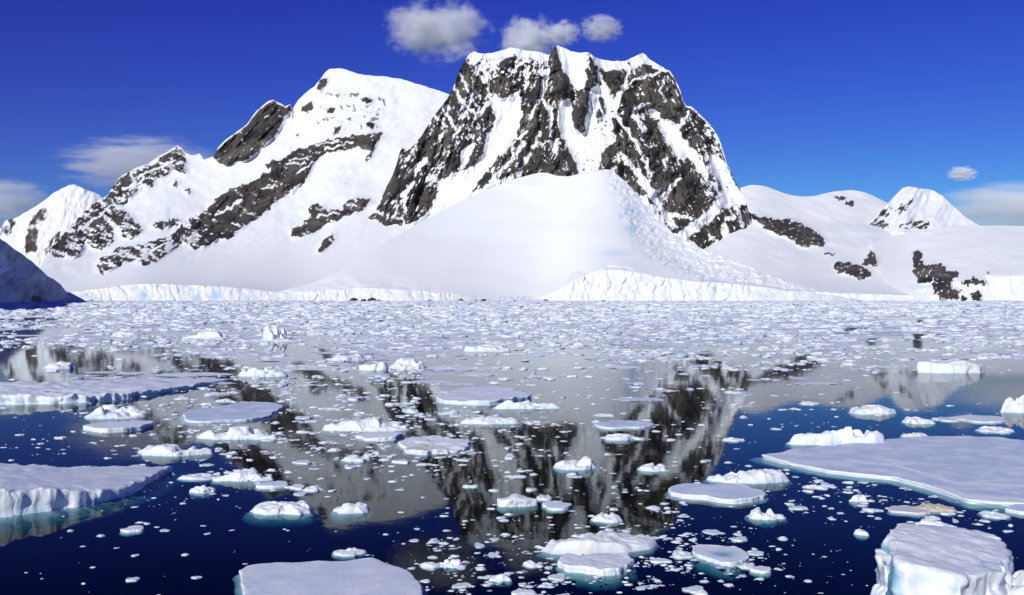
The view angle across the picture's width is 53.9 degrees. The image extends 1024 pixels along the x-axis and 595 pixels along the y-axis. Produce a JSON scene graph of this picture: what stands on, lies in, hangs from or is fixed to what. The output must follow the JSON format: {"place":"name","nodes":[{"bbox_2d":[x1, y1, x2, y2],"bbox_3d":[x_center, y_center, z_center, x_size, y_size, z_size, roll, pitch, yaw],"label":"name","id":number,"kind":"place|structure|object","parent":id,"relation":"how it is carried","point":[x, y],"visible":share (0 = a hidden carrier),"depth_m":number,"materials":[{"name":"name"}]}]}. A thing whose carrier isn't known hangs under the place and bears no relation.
{"place":"outdoors","nodes":[
{"label":"outdoors","id":0,"kind":"place"},
{"bbox_2d":[0,239,71,302],"bbox_3d":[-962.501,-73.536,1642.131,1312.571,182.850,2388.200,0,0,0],"label":"headland","id":1,"kind":"structure","parent":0,"point":[23,278],"depth_m":1753.98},
{"bbox_2d":[0,184,101,267],"bbox_3d":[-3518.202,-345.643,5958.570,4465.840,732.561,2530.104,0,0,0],"label":"mountain","id":2,"kind":"structure","parent":0,"point":[35,234],"depth_m":5985.92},
{"bbox_2d":[40,68,555,300],"bbox_3d":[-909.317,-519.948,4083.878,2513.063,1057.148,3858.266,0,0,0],"label":"snow mountain","id":3,"kind":"structure","parent":0,"point":[271,197],"depth_m":3601.79,"materials":[{"name":"snow"}]},
{"bbox_2d":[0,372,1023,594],"bbox_3d":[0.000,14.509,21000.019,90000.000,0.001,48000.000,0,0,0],"label":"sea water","id":4,"kind":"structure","parent":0,"point":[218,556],"depth_m":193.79,"materials":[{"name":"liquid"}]},
{"bbox_2d":[0,301,1023,382],"bbox_3d":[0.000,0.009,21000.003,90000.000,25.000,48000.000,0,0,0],"label":"sea","id":5,"kind":"structure","parent":0,"point":[15,363],"depth_m":167.46,"materials":[{"name":"liquid"}]},
{"bbox_2d":[44,361,75,368],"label":"ice floe","id":6,"kind":"object","parent":5,"relation":"on","point":[62,365],"visible":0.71,"depth_m":139.46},
{"bbox_2d":[0,463,199,546],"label":"tabular iceberg","id":7,"kind":"object","parent":5,"relation":"on","point":[37,502],"visible":0.99,"depth_m":48.37,"materials":[{"name":"ice"}]},
{"bbox_2d":[79,404,156,424],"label":"growler","id":8,"kind":"object","parent":5,"relation":"on","point":[110,412],"visible":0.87,"depth_m":82.82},
{"bbox_2d":[80,421,156,434],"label":"ice floe","id":9,"kind":"object","parent":5,"relation":"on","point":[116,428],"visible":1,"depth_m":75.18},
{"bbox_2d":[0,377,241,413],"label":"ice floe","id":10,"kind":"object","parent":5,"relation":"on","point":[34,397],"visible":0.99,"depth_m":100.75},
{"bbox_2d":[111,331,144,336],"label":"ice floe","id":11,"kind":"object","parent":5,"relation":"on","point":[123,334],"visible":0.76,"depth_m":247.75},
{"bbox_2d":[119,525,144,536],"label":"ice floe","id":12,"kind":"object","parent":5,"relation":"on","point":[135,531],"visible":1,"depth_m":42.72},
{"bbox_2d":[125,577,140,582],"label":"ice fragment","id":13,"kind":"object","parent":5,"relation":"on","point":[133,579],"visible":1,"depth_m":35.36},
{"bbox_2d":[134,443,214,467],"bbox_3d":[-21.547,10.046,63.860,5.235,1.556,2.133,0,0,0],"label":"ice floe","id":14,"kind":"object","parent":5,"relation":"on","point":[173,455],"visible":0.94,"depth_m":63.25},
{"bbox_2d":[176,473,212,483],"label":"ice floe","id":15,"kind":"object","parent":5,"relation":"on","point":[202,478],"visible":0.98,"depth_m":54.98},
{"bbox_2d":[189,485,216,499],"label":"ice floe","id":16,"kind":"object","parent":5,"relation":"on","point":[199,493],"visible":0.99,"depth_m":51.23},
{"bbox_2d":[184,330,227,338],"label":"iceberg","id":17,"kind":"object","parent":5,"relation":"on","point":[209,334],"visible":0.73,"depth_m":237.75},
{"bbox_2d":[203,392,229,397],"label":"ice fragment","id":18,"kind":"object","parent":5,"relation":"on","point":[213,395],"visible":1,"depth_m":101.56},
{"bbox_2d":[214,399,232,403],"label":"ice fragment","id":19,"kind":"object","parent":5,"relation":"on","point":[222,401],"visible":0.97,"depth_m":95.42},
{"bbox_2d":[179,402,286,425],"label":"ice floe","id":20,"kind":"object","parent":5,"relation":"on","point":[244,412],"visible":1,"depth_m":83.83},
{"bbox_2d":[194,426,280,452],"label":"ice floe","id":21,"kind":"object","parent":5,"relation":"on","point":[248,437],"visible":1,"depth_m":70.27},
{"bbox_2d":[210,467,274,493],"bbox_3d":[-14.736,10.036,55.122,3.610,1.383,1.729,0,0,0],"label":"growler","id":22,"kind":"object","parent":5,"relation":"on","point":[241,481],"visible":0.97,"depth_m":54.50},
{"bbox_2d":[236,367,289,386],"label":"ice floe","id":23,"kind":"object","parent":5,"relation":"on","point":[266,374],"visible":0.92,"depth_m":125.35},
{"bbox_2d":[239,324,298,341],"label":"iceberg","id":24,"kind":"object","parent":5,"relation":"on","point":[270,332],"visible":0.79,"depth_m":226.94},
{"bbox_2d":[254,481,288,492],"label":"ice floe","id":25,"kind":"object","parent":5,"relation":"on","point":[277,486],"visible":0.97,"depth_m":52.45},
{"bbox_2d":[242,500,320,529],"bbox_3d":[-10.778,10.134,47.081,3.716,1.202,2.523,0,0,0],"label":"growler","id":26,"kind":"object","parent":5,"relation":"on","point":[281,515],"visible":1,"depth_m":46.15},
{"bbox_2d":[289,484,304,491],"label":"ice fragment","id":27,"kind":"object","parent":5,"relation":"on","point":[298,487],"visible":0.98,"depth_m":52.26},
{"bbox_2d":[293,491,308,496],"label":"ice fragment","id":28,"kind":"object","parent":5,"relation":"on","point":[301,494],"visible":1,"depth_m":50.81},
{"bbox_2d":[291,460,311,465],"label":"ice fragment","id":29,"kind":"object","parent":5,"relation":"on","point":[302,462],"visible":1,"depth_m":60.13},
{"bbox_2d":[295,416,313,420],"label":"ice fragment","id":30,"kind":"object","parent":5,"relation":"on","point":[299,418],"visible":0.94,"depth_m":82.45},
{"bbox_2d":[301,486,325,493],"bbox_3d":[-10.241,9.917,51.894,1.176,0.382,0.863,0,0,-39],"label":"ice fragment","id":31,"kind":"object","parent":5,"relation":"on","point":[313,489],"visible":0.93,"depth_m":51.63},
{"bbox_2d":[232,557,428,594],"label":"ice floe","id":32,"kind":"object","parent":5,"relation":"on","point":[369,576],"visible":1,"depth_m":34.96,"materials":[{"name":"ice"}]},
{"bbox_2d":[318,407,342,411],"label":"ice fragment","id":33,"kind":"object","parent":5,"relation":"on","point":[324,409],"visible":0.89,"depth_m":89.02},
{"bbox_2d":[326,448,342,452],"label":"ice fragment","id":34,"kind":"object","parent":5,"relation":"on","point":[332,450],"visible":1,"depth_m":65.03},
{"bbox_2d":[331,547,367,560],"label":"ice floe","id":35,"kind":"object","parent":5,"relation":"on","point":[348,554],"visible":0.98,"depth_m":38.95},
{"bbox_2d":[325,354,374,360],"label":"ice floe","id":36,"kind":"object","parent":5,"relation":"on","point":[356,357],"visible":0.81,"depth_m":156.94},
{"bbox_2d":[329,502,374,528],"bbox_3d":[-7.523,10.134,46.902,2.188,1.194,1.816,0,0,22],"label":"growler","id":37,"kind":"object","parent":5,"relation":"on","point":[351,515],"visible":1,"depth_m":46.37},
{"bbox_2d":[340,455,371,468],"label":"ice floe","id":38,"kind":"object","parent":5,"relation":"on","point":[364,461],"visible":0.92,"depth_m":60.99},
{"bbox_2d":[347,396,364,402],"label":"ice fragment","id":39,"kind":"object","parent":5,"relation":"on","point":[358,399],"visible":0.94,"depth_m":97.05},
{"bbox_2d":[318,417,413,443],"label":"ice floe","id":40,"kind":"object","parent":5,"relation":"on","point":[375,424],"visible":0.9,"depth_m":74.86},
{"bbox_2d":[358,361,387,379],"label":"growler","id":41,"kind":"object","parent":5,"relation":"on","point":[382,365],"visible":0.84,"depth_m":136.11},
{"bbox_2d":[354,431,403,443],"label":"ice floe","id":42,"kind":"object","parent":5,"relation":"on","point":[375,437],"visible":0.99,"depth_m":70.46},
{"bbox_2d":[384,403,400,406],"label":"ice fragment","id":43,"kind":"object","parent":5,"relation":"on","point":[392,405],"visible":0.98,"depth_m":92.43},
{"bbox_2d":[391,459,409,464],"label":"ice fragment","id":44,"kind":"object","parent":5,"relation":"on","point":[401,462],"visible":1,"depth_m":60.32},
{"bbox_2d":[389,358,425,380],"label":"growler","id":45,"kind":"object","parent":5,"relation":"on","point":[405,363],"visible":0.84,"depth_m":138.36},
{"bbox_2d":[403,408,419,415],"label":"ice fragment","id":46,"kind":"object","parent":5,"relation":"on","point":[411,412],"visible":0.91,"depth_m":86.59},
{"bbox_2d":[419,562,440,569],"bbox_3d":[-3.064,9.941,37.268,0.948,0.256,0.722,0,0,15],"label":"ice fragment","id":47,"kind":"object","parent":5,"relation":"on","point":[429,565],"visible":0.95,"depth_m":37.10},
{"bbox_2d":[395,435,472,456],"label":"ice floe","id":48,"kind":"object","parent":5,"relation":"on","point":[427,446],"visible":0.99,"depth_m":65.81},
{"bbox_2d":[436,410,459,416],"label":"ice fragment","id":49,"kind":"object","parent":5,"relation":"on","point":[442,414],"visible":0.9,"depth_m":85.27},
{"bbox_2d":[444,559,462,574],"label":"ice floe","id":50,"kind":"object","parent":5,"relation":"on","point":[451,565],"visible":0.92,"depth_m":37.18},
{"bbox_2d":[451,582,471,588],"bbox_3d":[-1.776,9.980,34.774,0.771,0.130,0.610,0,0,-20],"label":"ice fragment","id":51,"kind":"object","parent":5,"relation":"on","point":[465,585],"visible":1,"depth_m":34.66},
{"bbox_2d":[462,485,477,488],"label":"ice fragment","id":52,"kind":"object","parent":5,"relation":"on","point":[469,487],"visible":1,"depth_m":52.60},
{"bbox_2d":[433,386,534,407],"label":"ice floe","id":53,"kind":"object","parent":5,"relation":"on","point":[486,396],"visible":0.98,"depth_m":96.68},
{"bbox_2d":[463,345,510,351],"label":"ice floe","id":54,"kind":"object","parent":5,"relation":"on","point":[493,348],"visible":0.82,"depth_m":182.10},
{"bbox_2d":[458,416,522,432],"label":"ice floe","id":55,"kind":"object","parent":5,"relation":"on","point":[482,424],"visible":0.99,"depth_m":78.93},
{"bbox_2d":[0,388,998,594],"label":"brash ice","id":56,"kind":"structure","parent":5,"relation":"on","point":[504,519],"depth_m":56.44,"materials":[{"name":"ice"}]},
{"bbox_2d":[489,574,512,587],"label":"ice floe","id":57,"kind":"object","parent":5,"relation":"on","point":[507,582],"visible":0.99,"depth_m":35.34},
{"bbox_2d":[0,300,1023,440],"bbox_3d":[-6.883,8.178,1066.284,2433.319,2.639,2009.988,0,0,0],"label":"brash ice","id":58,"kind":"structure","parent":5,"relation":"on","point":[661,311],"depth_m":385.39,"materials":[{"name":"ice"}]},
{"bbox_2d":[0,303,1023,406],"bbox_3d":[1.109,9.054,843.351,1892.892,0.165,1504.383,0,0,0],"label":"ice slush","id":59,"kind":"object","parent":5,"relation":"on","point":[390,356],"visible":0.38,"depth_m":237.04,"materials":[{"name":"ice"}]},
{"bbox_2d":[503,475,526,478],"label":"ice fragment","id":60,"kind":"object","parent":5,"relation":"on","point":[517,476],"visible":1,"depth_m":55.57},
{"bbox_2d":[496,493,539,515],"bbox_3d":[0.275,9.957,48.185,2.110,0.972,1.004,0,0,0],"label":"ice floe","id":61,"kind":"object","parent":5,"relation":"on","point":[515,504],"visible":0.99,"depth_m":47.85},
{"bbox_2d":[511,589,528,594],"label":"ice fragment","id":62,"kind":"object","parent":5,"relation":"on","point":[517,591],"visible":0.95,"depth_m":33.87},
{"bbox_2d":[489,400,564,420],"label":"ice floe","id":63,"kind":"object","parent":5,"relation":"on","point":[510,408],"visible":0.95,"depth_m":89.51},
{"bbox_2d":[516,591,537,594],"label":"ice fragment","id":64,"kind":"object","parent":5,"relation":"on","point":[528,593],"visible":1,"depth_m":33.62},
{"bbox_2d":[522,561,540,569],"bbox_3d":[0.716,9.943,37.325,0.756,0.277,0.468,0,0,38],"label":"ice fragment","id":65,"kind":"object","parent":5,"relation":"on","point":[530,565],"visible":1,"depth_m":37.20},
{"bbox_2d":[536,494,552,502],"bbox_3d":[1.620,9.917,49.816,0.812,0.354,1.235,0,0,11],"label":"ice fragment","id":66,"kind":"object","parent":5,"relation":"on","point":[542,498],"visible":0.91,"depth_m":49.42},
{"bbox_2d":[547,573,565,582],"bbox_3d":[1.641,9.991,35.772,0.756,0.188,0.803,0,0,27],"label":"ice fragment","id":67,"kind":"object","parent":5,"relation":"on","point":[560,577],"visible":0.96,"depth_m":35.61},
{"bbox_2d":[541,501,572,514],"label":"ice floe","id":68,"kind":"object","parent":5,"relation":"on","point":[555,508],"visible":0.99,"depth_m":47.31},
{"bbox_2d":[552,456,600,482],"bbox_3d":[3.780,10.069,59.007,3.018,1.553,2.422,0,0,-26],"label":"growler","id":69,"kind":"object","parent":5,"relation":"on","point":[585,467],"visible":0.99,"depth_m":58.27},
{"bbox_2d":[552,553,639,592],"bbox_3d":[3.163,10.223,37.096,3.146,1.123,2.740,0,0,-17],"label":"ice floe","id":70,"kind":"object","parent":5,"relation":"on","point":[610,569],"visible":0.99,"depth_m":36.41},
{"bbox_2d":[536,530,661,562],"bbox_3d":[3.499,9.947,40.076,5.244,1.101,2.245,0,0,-12],"label":"ice floe","id":71,"kind":"object","parent":5,"relation":"on","point":[635,546],"visible":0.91,"depth_m":39.38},
{"bbox_2d":[593,413,614,417],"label":"ice fragment","id":72,"kind":"object","parent":5,"relation":"on","point":[601,415],"visible":1,"depth_m":83.99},
{"bbox_2d":[589,512,624,528],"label":"ice floe","id":73,"kind":"object","parent":5,"relation":"on","point":[601,519],"visible":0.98,"depth_m":44.68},
{"bbox_2d":[600,433,637,446],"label":"ice floe","id":74,"kind":"object","parent":5,"relation":"on","point":[608,440],"visible":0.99,"depth_m":69.95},
{"bbox_2d":[592,420,656,431],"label":"ice floe","id":75,"kind":"object","parent":5,"relation":"on","point":[619,425],"visible":1,"depth_m":76.80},
{"bbox_2d":[636,463,667,477],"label":"ice floe","id":76,"kind":"object","parent":5,"relation":"on","point":[650,470],"visible":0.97,"depth_m":57.60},
{"bbox_2d":[645,505,660,511],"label":"ice fragment","id":77,"kind":"object","parent":5,"relation":"on","point":[654,508],"visible":1,"depth_m":47.29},
{"bbox_2d":[650,558,672,563],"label":"ice fragment","id":78,"kind":"object","parent":5,"relation":"on","point":[661,561],"visible":1,"depth_m":37.83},
{"bbox_2d":[672,551,693,559],"bbox_3d":[6.490,9.942,38.783,0.790,0.254,0.987,0,0,-20],"label":"ice fragment","id":79,"kind":"object","parent":5,"relation":"on","point":[679,555],"visible":0.99,"depth_m":38.50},
{"bbox_2d":[681,585,703,593],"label":"ice fragment","id":80,"kind":"object","parent":5,"relation":"on","point":[688,589],"visible":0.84,"depth_m":34.30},
{"bbox_2d":[689,590,708,594],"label":"ice fragment","id":81,"kind":"object","parent":5,"relation":"on","point":[698,592],"visible":1,"depth_m":33.74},
{"bbox_2d":[702,529,719,535],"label":"ice fragment","id":82,"kind":"object","parent":5,"relation":"on","point":[710,532],"visible":1,"depth_m":42.58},
{"bbox_2d":[664,483,769,507],"bbox_3d":[10.288,9.945,50.579,5.115,0.513,4.587,0,0,0],"label":"ice floe","id":83,"kind":"object","parent":5,"relation":"on","point":[728,494],"visible":1,"depth_m":49.90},
{"bbox_2d":[685,544,753,581],"bbox_3d":[8.044,10.272,38.599,2.539,0.991,3.113,0,0,0],"label":"ice floe","id":84,"kind":"object","parent":5,"relation":"on","point":[725,557],"visible":0.91,"depth_m":38.02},
{"bbox_2d":[722,437,744,444],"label":"ice floe","id":85,"kind":"object","parent":5,"relation":"on","point":[731,440],"visible":1,"depth_m":69.58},
{"bbox_2d":[731,536,747,542],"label":"ice fragment","id":86,"kind":"object","parent":5,"relation":"on","point":[740,539],"visible":1,"depth_m":41.17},
{"bbox_2d":[739,562,754,570],"bbox_3d":[8.791,9.940,37.269,0.493,0.246,0.986,0,0,44],"label":"ice fragment","id":87,"kind":"object","parent":5,"relation":"on","point":[745,566],"visible":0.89,"depth_m":37.05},
{"bbox_2d":[702,469,793,494],"bbox_3d":[12.850,9.992,54.575,4.953,1.363,1.848,0,0,0],"label":"ice floe","id":88,"kind":"object","parent":5,"relation":"on","point":[770,480],"visible":0.84,"depth_m":54.04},
{"bbox_2d":[747,551,763,556],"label":"ice fragment","id":89,"kind":"object","parent":5,"relation":"on","point":[756,553],"visible":0.98,"depth_m":39.01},
{"bbox_2d":[749,566,771,578],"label":"ice floe","id":90,"kind":"object","parent":5,"relation":"on","point":[759,571],"visible":0.91,"depth_m":36.39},
{"bbox_2d":[744,507,787,529],"bbox_3d":[11.526,9.996,45.524,1.894,0.897,1.247,0,0,0],"label":"ice floe","id":91,"kind":"object","parent":5,"relation":"on","point":[769,519],"visible":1,"depth_m":45.21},
{"bbox_2d":[788,506,808,510],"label":"ice fragment","id":92,"kind":"object","parent":5,"relation":"on","point":[798,508],"visible":1,"depth_m":47.27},
{"bbox_2d":[797,401,820,406],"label":"ice floe","id":93,"kind":"object","parent":5,"relation":"on","point":[809,404],"visible":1,"depth_m":93.07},
{"bbox_2d":[801,485,816,489],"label":"ice fragment","id":94,"kind":"object","parent":5,"relation":"on","point":[809,487],"visible":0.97,"depth_m":52.53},
{"bbox_2d":[815,485,828,490],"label":"ice fragment","id":95,"kind":"object","parent":5,"relation":"on","point":[821,488],"visible":1,"depth_m":52.27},
{"bbox_2d":[782,426,884,451],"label":"growler","id":96,"kind":"object","parent":5,"relation":"on","point":[845,435],"visible":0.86,"depth_m":67.59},
{"bbox_2d":[848,494,868,509],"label":"ice floe","id":97,"kind":"object","parent":5,"relation":"on","point":[855,500],"visible":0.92,"depth_m":49.00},
{"bbox_2d":[853,529,869,540],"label":"ice floe","id":98,"kind":"object","parent":5,"relation":"on","point":[860,535],"visible":1,"depth_m":42.11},
{"bbox_2d":[861,508,875,513],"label":"ice fragment","id":99,"kind":"object","parent":5,"relation":"on","point":[870,510],"visible":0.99,"depth_m":46.76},
{"bbox_2d":[847,405,897,422],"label":"growler","id":100,"kind":"object","parent":5,"relation":"on","point":[865,413],"visible":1,"depth_m":85.31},
{"bbox_2d":[748,436,1023,513],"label":"ice floe","id":101,"kind":"object","parent":5,"relation":"on","point":[977,473],"visible":1,"depth_m":58.48,"materials":[{"name":"ice"}]},
{"bbox_2d":[886,505,932,518],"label":"ice floe","id":102,"kind":"object","parent":5,"relation":"on","point":[907,511],"visible":0.98,"depth_m":46.41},
{"bbox_2d":[899,432,926,437],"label":"ice floe","id":103,"kind":"object","parent":5,"relation":"on","point":[913,434],"visible":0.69,"depth_m":71.63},
{"bbox_2d":[900,416,935,430],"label":"ice floe","id":104,"kind":"object","parent":5,"relation":"on","point":[915,423],"visible":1,"depth_m":78.98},
{"bbox_2d":[924,516,941,520],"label":"ice fragment","id":105,"kind":"object","parent":5,"relation":"on","point":[935,518],"visible":0.95,"depth_m":45.14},
{"bbox_2d":[914,519,953,526],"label":"ice floe","id":106,"kind":"object","parent":5,"relation":"on","point":[931,522],"visible":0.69,"depth_m":43.42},
{"bbox_2d":[915,503,957,516],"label":"ice floe","id":107,"kind":"object","parent":5,"relation":"on","point":[936,509],"visible":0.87,"depth_m":46.84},
{"bbox_2d":[931,417,960,423],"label":"ice floe","id":108,"kind":"object","parent":5,"relation":"on","point":[946,420],"visible":0.98,"depth_m":80.91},
{"bbox_2d":[870,523,1023,594],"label":"ice block","id":109,"kind":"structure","parent":5,"relation":"on","point":[918,559],"depth_m":31.81,"materials":[{"name":"ice"}]},
{"bbox_2d":[939,512,955,515],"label":"ice fragment","id":110,"kind":"object","parent":5,"relation":"on","point":[946,514],"visible":1,"depth_m":46.09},
{"bbox_2d":[915,359,985,387],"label":"iceberg","id":111,"kind":"object","parent":5,"relation":"on","point":[953,366],"visible":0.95,"depth_m":131.13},
{"bbox_2d":[951,415,1007,424],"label":"ice floe","id":112,"kind":"object","parent":5,"relation":"on","point":[982,420],"visible":0.93,"depth_m":80.76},
{"bbox_2d":[976,510,1011,522],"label":"ice floe","id":113,"kind":"object","parent":5,"relation":"on","point":[992,516],"visible":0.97,"depth_m":45.58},
{"bbox_2d":[973,426,1015,436],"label":"ice floe","id":114,"kind":"object","parent":5,"relation":"on","point":[992,431],"visible":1,"depth_m":74.29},
{"bbox_2d":[998,394,1023,430],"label":"growler","id":115,"kind":"object","parent":5,"relation":"on","point":[1012,411],"visible":0.98,"depth_m":86.61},
{"bbox_2d":[1003,504,1023,519],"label":"ice floe","id":116,"kind":"object","parent":5,"relation":"on","point":[1015,511],"visible":0.99,"depth_m":46.45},
{"bbox_2d":[0,0,1023,227],"label":"sky","id":117,"kind":"structure","parent":0,"point":[877,98],"materials":[{"name":"blue"}]},
{"bbox_2d":[254,169,862,300],"bbox_3d":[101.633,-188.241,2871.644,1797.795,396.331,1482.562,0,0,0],"label":"glacier","id":118,"kind":"object","parent":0,"point":[603,234],"visible":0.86,"depth_m":2432.49,"materials":[{"name":"snow"}]},
{"bbox_2d":[368,45,750,248],"bbox_3d":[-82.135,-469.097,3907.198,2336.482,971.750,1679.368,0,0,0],"label":"rock mountain","id":119,"kind":"structure","parent":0,"point":[643,131],"depth_m":3564.43,"materials":[{"name":"stone"}]},
{"bbox_2d":[704,185,913,300],"bbox_3d":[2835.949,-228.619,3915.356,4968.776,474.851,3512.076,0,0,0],"label":"snow hills","id":120,"kind":"structure","parent":0,"point":[822,243],"depth_m":3211.40,"materials":[{"name":"snow"}]},
{"bbox_2d":[869,186,977,234],"bbox_3d":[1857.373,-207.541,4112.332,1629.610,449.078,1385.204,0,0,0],"label":"snow peak","id":121,"kind":"structure","parent":0,"point":[907,209],"depth_m":3662.59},
{"bbox_2d":[872,225,1023,300],"bbox_3d":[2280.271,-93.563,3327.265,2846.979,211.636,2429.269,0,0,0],"label":"ice cape","id":122,"kind":"object","parent":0,"point":[974,262],"visible":0.77,"depth_m":2398.81,"materials":[{"name":"snow"}]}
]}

